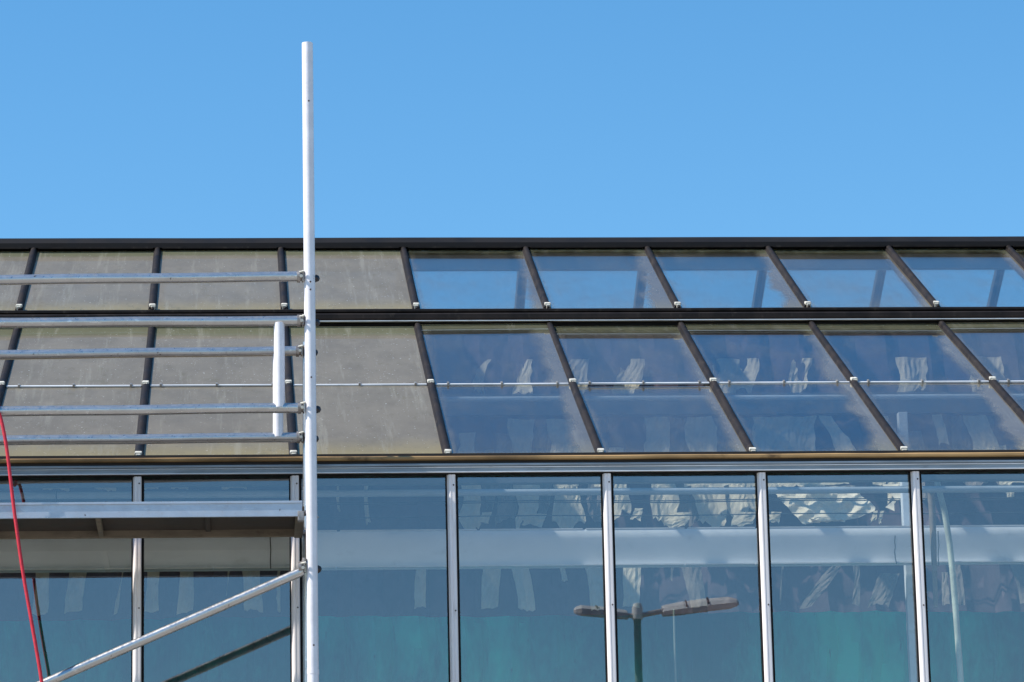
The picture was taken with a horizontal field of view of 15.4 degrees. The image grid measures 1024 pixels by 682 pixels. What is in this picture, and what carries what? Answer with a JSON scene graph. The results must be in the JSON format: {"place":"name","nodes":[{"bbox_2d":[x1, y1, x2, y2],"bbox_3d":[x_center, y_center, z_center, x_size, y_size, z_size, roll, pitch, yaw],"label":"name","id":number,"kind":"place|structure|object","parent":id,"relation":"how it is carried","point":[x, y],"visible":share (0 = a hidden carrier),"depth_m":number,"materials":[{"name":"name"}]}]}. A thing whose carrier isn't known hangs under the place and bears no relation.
{"place":"outdoors","nodes":[
{"label":"outdoors","id":0,"kind":"place"},
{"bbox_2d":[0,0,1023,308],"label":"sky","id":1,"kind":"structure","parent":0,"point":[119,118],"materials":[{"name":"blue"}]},
{"label":"ground","id":2,"kind":"structure","parent":0,"visible":0},
{"bbox_2d":[0,41,321,681],"bbox_3d":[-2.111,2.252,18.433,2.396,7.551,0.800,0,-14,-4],"label":"scaffold tower","id":3,"kind":"structure","parent":2,"relation":"on","point":[163,519],"depth_m":18.71,"materials":[{"name":"metal"}]},
{"bbox_2d":[0,413,42,681],"bbox_3d":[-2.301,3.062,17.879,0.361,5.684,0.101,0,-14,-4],"label":"red rope","id":4,"kind":"object","parent":3,"relation":"hanging from","point":[20,551],"visible":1,"depth_m":18.32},
{"bbox_2d":[0,236,1023,681],"bbox_3d":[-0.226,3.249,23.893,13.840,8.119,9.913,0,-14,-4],"label":"glasshouse","id":5,"kind":"structure","parent":2,"relation":"on","point":[384,404],"depth_m":21.16,"materials":[{"name":"clear glass"}]},
{"bbox_2d":[0,333,1023,620],"bbox_3d":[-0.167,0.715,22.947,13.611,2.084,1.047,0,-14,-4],"label":"shade curtain","id":6,"kind":"object","parent":5,"relation":"hanging from","point":[728,589],"visible":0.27,"depth_m":22.70,"materials":[{"name":"fabric"}]},
{"bbox_2d":[0,610,1023,681],"bbox_3d":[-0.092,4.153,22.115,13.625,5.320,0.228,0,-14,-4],"label":"green screen","id":7,"kind":"object","parent":5,"relation":"hanging from","point":[833,646],"visible":0.62,"depth_m":22.70,"materials":[{"name":"teal glass"}]},
{"bbox_2d":[32,356,1023,615],"bbox_3d":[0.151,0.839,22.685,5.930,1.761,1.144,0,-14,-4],"label":"torn curtain","id":8,"kind":"object","parent":5,"relation":"hanging from","point":[764,434],"visible":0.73,"depth_m":22.61,"materials":[{"name":"beige fabric"}]},
{"bbox_2d":[934,482,963,681],"bbox_3d":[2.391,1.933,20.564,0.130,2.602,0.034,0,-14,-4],"label":"curved pipe","id":9,"kind":"object","parent":5,"relation":"attached to","point":[954,595],"visible":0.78,"depth_m":20.70,"materials":[{"name":"plastic"}]}
]}

